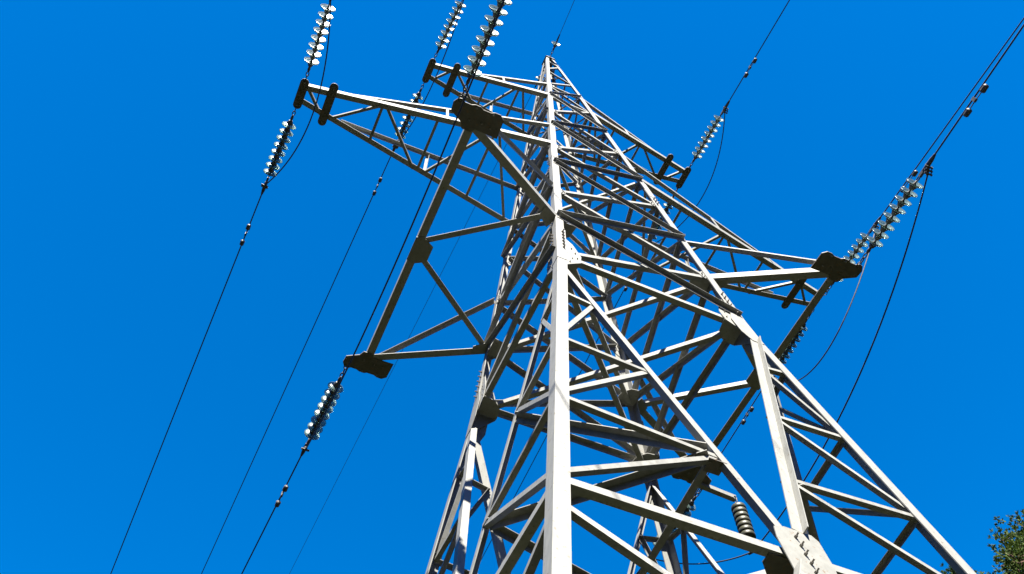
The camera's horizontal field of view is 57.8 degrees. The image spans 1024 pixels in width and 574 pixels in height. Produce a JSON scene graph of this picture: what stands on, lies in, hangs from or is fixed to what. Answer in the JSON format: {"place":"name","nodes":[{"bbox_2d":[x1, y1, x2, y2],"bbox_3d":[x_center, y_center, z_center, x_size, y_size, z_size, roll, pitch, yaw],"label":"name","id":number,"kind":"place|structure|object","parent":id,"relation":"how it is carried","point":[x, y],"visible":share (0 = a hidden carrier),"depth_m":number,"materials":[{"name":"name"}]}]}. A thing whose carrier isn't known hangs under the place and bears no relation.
{"place":"outdoors","nodes":[
{"label":"outdoors","id":0,"kind":"place"},
{"bbox_2d":[0,0,1023,573],"label":"sky","id":1,"kind":"structure","parent":0,"point":[138,137],"materials":[{"name":"blue"}]},
{"label":"ground","id":2,"kind":"structure","parent":0,"visible":0},
{"bbox_2d":[293,55,975,573],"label":"transmission tower","id":3,"kind":"structure","parent":2,"relation":"on","point":[799,551],"depth_m":12.52,"materials":[{"name":"metal"}]},
{"bbox_2d":[261,103,298,194],"bbox_3d":[-4.156,-2.455,16.574,0.257,0.282,1.915,23,-65,-14],"label":"insulator string","id":4,"kind":"object","parent":3,"relation":"attached to","point":[275,159],"visible":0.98,"depth_m":16.53,"materials":[{"name":"ceramic"}]},
{"bbox_2d":[110,195,261,573],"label":"conductor","id":5,"kind":"object","parent":4,"relation":"attached to","point":[185,385],"visible":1,"depth_m":18.86,"materials":[{"name":"metal"}]},
{"bbox_2d":[240,224,250,245],"bbox_3d":[-4.965,-0.980,17.286,0.080,0.132,0.470,23,-65,-14],"label":"vibration damper","id":6,"kind":"object","parent":5,"relation":"attached to","point":[248,227],"visible":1,"depth_m":17.27,"materials":[{"name":"metal"}]},
{"bbox_2d":[265,0,330,184],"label":"jumper wire","id":7,"kind":"object","parent":4,"relation":"hanging from","point":[317,97],"visible":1,"depth_m":15.45,"materials":[{"name":"metal"}]},
{"bbox_2d":[303,0,335,84],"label":"insulator string","id":8,"kind":"object","parent":3,"relation":"attached to","point":[316,46],"visible":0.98,"depth_m":15.58,"materials":[{"name":"ceramic"}]},
{"bbox_2d":[300,364,347,455],"bbox_3d":[-2.943,1.945,14.487,0.257,0.282,1.915,24,-66,-14],"label":"insulator string","id":9,"kind":"object","parent":3,"relation":"attached to","point":[326,398],"visible":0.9,"depth_m":14.44,"materials":[{"name":"metal"}]},
{"bbox_2d":[241,456,301,573],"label":"conductor","id":10,"kind":"object","parent":9,"relation":"attached to","point":[270,516],"visible":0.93,"depth_m":15.45,"materials":[{"name":"metal"}]},
{"bbox_2d":[275,485,288,506],"bbox_3d":[-3.759,3.400,15.152,0.080,0.132,0.470,24,-66,-14],"label":"vibration damper","id":11,"kind":"object","parent":10,"relation":"attached to","point":[284,489],"visible":1,"depth_m":15.13,"materials":[{"name":"metal"}]},
{"bbox_2d":[392,78,426,151],"bbox_3d":[-2.294,-3.790,20.625,0.257,0.282,1.915,23,-67,-14],"label":"insulator string","id":12,"kind":"object","parent":3,"relation":"attached to","point":[405,124],"visible":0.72,"depth_m":20.61,"materials":[{"name":"ceramic"}]},
{"bbox_2d":[201,156,390,573],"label":"conductor","id":13,"kind":"object","parent":12,"relation":"attached to","point":[296,364],"visible":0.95,"depth_m":23.26,"materials":[{"name":"metal"}]},
{"bbox_2d":[372,177,381,195],"bbox_3d":[-3.086,-2.311,21.268,0.080,0.132,0.470,23,-67,-14],"label":"vibration damper","id":14,"kind":"object","parent":13,"relation":"attached to","point":[375,192],"visible":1,"depth_m":21.26,"materials":[{"name":"metal"}]},
{"bbox_2d":[431,0,465,63],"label":"insulator string","id":15,"kind":"object","parent":3,"relation":"attached to","point":[449,28],"visible":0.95,"depth_m":19.68,"materials":[{"name":"ceramic"}]},
{"bbox_2d":[402,0,463,137],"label":"jumper wire","id":16,"kind":"object","parent":15,"relation":"hanging from","point":[439,67],"visible":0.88,"depth_m":19.20,"materials":[{"name":"metal"}]},
{"bbox_2d":[458,0,511,102],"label":"insulator string","id":17,"kind":"object","parent":3,"relation":"attached to","point":[474,60],"visible":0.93,"depth_m":11.68,"materials":[{"name":"ceramic"}]},
{"bbox_2d":[305,0,504,448],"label":"jumper wire","id":18,"kind":"object","parent":17,"relation":"hanging from","point":[414,217],"visible":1,"depth_m":11.74,"materials":[{"name":"metal"}]},
{"bbox_2d":[549,41,559,56],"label":"insulator string","id":19,"kind":"object","parent":3,"relation":"attached to","point":[555,44],"visible":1,"depth_m":25.05,"materials":[{"name":"ceramic"}]},
{"bbox_2d":[556,0,574,42],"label":"earth wire","id":20,"kind":"object","parent":19,"relation":"attached to","point":[563,25],"visible":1,"depth_m":24.78,"materials":[{"name":"metal"}]},
{"bbox_2d":[647,184,680,239],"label":"insulator string","id":21,"kind":"object","parent":3,"relation":"attached to","point":[667,206],"visible":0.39,"depth_m":21.90,"materials":[{"name":"metal"}]},
{"bbox_2d":[481,262,638,559],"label":"conductor","id":22,"kind":"object","parent":21,"relation":"attached to","point":[546,435],"visible":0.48,"depth_m":24.98,"materials":[{"name":"metal"}]},
{"bbox_2d":[655,113,724,242],"bbox_3d":[4.143,-2.237,21.186,0.362,0.585,3.646,21,-63,-13],"label":"jumper wire","id":23,"kind":"object","parent":21,"relation":"hanging from","point":[712,174],"visible":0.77,"depth_m":20.74,"materials":[{"name":"metal"}]},
{"bbox_2d":[652,489,701,560],"bbox_3d":[2.769,4.080,15.851,0.257,0.282,1.915,24,-67,-14],"label":"insulator string","id":24,"kind":"object","parent":3,"relation":"attached to","point":[691,506],"visible":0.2,"depth_m":15.61,"materials":[{"name":"metal"}]},
{"bbox_2d":[687,100,729,171],"bbox_3d":[4.438,-3.396,21.012,0.257,0.282,1.915,20,-59,-12],"label":"insulator string","id":25,"kind":"object","parent":3,"relation":"attached to","point":[712,129],"visible":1,"depth_m":20.98,"materials":[{"name":"ceramic"}]},
{"bbox_2d":[730,0,789,99],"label":"conductor","id":26,"kind":"object","parent":25,"relation":"attached to","point":[761,46],"visible":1,"depth_m":19.81,"materials":[{"name":"metal"}]},
{"bbox_2d":[744,58,756,77],"bbox_3d":[5.152,-4.746,20.065,0.080,0.132,0.470,20,-59,-12],"label":"vibration damper","id":27,"kind":"object","parent":26,"relation":"attached to","point":[746,74],"visible":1,"depth_m":20.06,"materials":[{"name":"metal"}]},
{"bbox_2d":[731,495,755,554],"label":"insulator string","id":28,"kind":"object","parent":3,"relation":"attached to","point":[743,523],"visible":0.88,"depth_m":14.98,"materials":[{"name":"grey ceramic"}]},
{"bbox_2d":[773,309,814,377],"bbox_3d":[5.665,1.219,18.920,0.257,0.282,1.915,19,-64,-12],"label":"insulator string","id":29,"kind":"object","parent":3,"relation":"attached to","point":[789,349],"visible":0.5,"depth_m":18.83,"materials":[{"name":"metal"}]},
{"bbox_2d":[692,391,760,498],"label":"conductor","id":30,"kind":"object","parent":29,"relation":"attached to","point":[733,434],"visible":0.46,"depth_m":19.89,"materials":[{"name":"metal"}]},
{"bbox_2d":[741,407,753,424],"bbox_3d":[4.983,2.714,19.648,0.080,0.132,0.470,19,-64,-12],"label":"vibration damper","id":31,"kind":"object","parent":30,"relation":"attached to","point":[751,409],"visible":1,"depth_m":19.64,"materials":[{"name":"metal"}]},
{"bbox_2d":[824,217,880,295],"bbox_3d":[6.555,-0.568,17.896,0.257,0.282,1.915,20,-59,-12],"label":"insulator string","id":32,"kind":"object","parent":3,"relation":"attached to","point":[857,249],"visible":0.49,"depth_m":17.78,"materials":[{"name":"metal"}]},
{"bbox_2d":[774,234,874,382],"bbox_3d":[5.785,0.814,17.246,0.846,2.230,3.656,21,-63,-13],"label":"jumper wire","id":33,"kind":"object","parent":32,"relation":"hanging from","point":[842,321],"visible":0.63,"depth_m":16.34,"materials":[{"name":"metal"}]},
{"bbox_2d":[880,18,1023,216],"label":"conductor","id":34,"kind":"object","parent":32,"relation":"attached to","point":[957,110],"visible":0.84,"depth_m":16.26,"materials":[{"name":"metal"}]},
{"bbox_2d":[900,170,917,192],"bbox_3d":[7.255,-1.941,16.972,0.080,0.132,0.470,20,-59,-12],"label":"vibration damper","id":35,"kind":"object","parent":34,"relation":"attached to","point":[914,173],"visible":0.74,"depth_m":16.85,"materials":[{"name":"metal"}]},
{"bbox_2d":[856,154,935,267],"bbox_3d":[5.371,-1.033,13.011,0.257,0.282,1.915,19,-61,-12],"label":"insulator string","id":36,"kind":"object","parent":3,"relation":"attached to","point":[885,226],"visible":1,"depth_m":12.98,"materials":[{"name":"metal"}]},
{"bbox_2d":[656,175,927,564],"bbox_3d":[4.348,1.968,13.893,0.704,1.178,7.805,21,-63,-13],"label":"jumper wire","id":37,"kind":"object","parent":36,"relation":"hanging from","point":[858,375],"visible":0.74,"depth_m":13.05,"materials":[{"name":"metal"}]},
{"bbox_2d":[935,24,1023,153],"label":"conductor","id":38,"kind":"object","parent":36,"relation":"attached to","point":[988,76],"visible":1,"depth_m":12.07,"materials":[{"name":"metal"}]},
{"bbox_2d":[963,84,988,116],"bbox_3d":[6.057,-2.446,12.136,0.080,0.132,0.470,19,-61,-12],"label":"vibration damper","id":39,"kind":"object","parent":38,"relation":"attached to","point":[983,89],"visible":1,"depth_m":12.13,"materials":[{"name":"metal"}]},
{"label":"insulator string","id":40,"kind":"object","parent":3,"relation":"attached to","visible":0},
{"bbox_2d":[289,80,538,573],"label":"earth wire","id":41,"kind":"object","parent":40,"relation":"attached to","point":[410,334],"visible":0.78,"depth_m":28.75,"materials":[{"name":"metal"}]},
{"bbox_2d":[940,563,1005,573],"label":"pine tree","id":42,"kind":"object","parent":2,"relation":"on","point":[949,570],"visible":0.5,"depth_m":23.18,"materials":[{"name":"green plant"}]},
{"bbox_2d":[987,509,1023,573],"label":"tree","id":43,"kind":"object","parent":2,"relation":"on","point":[1015,555],"visible":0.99,"depth_m":20.33,"materials":[{"name":"green plant"}]}
]}

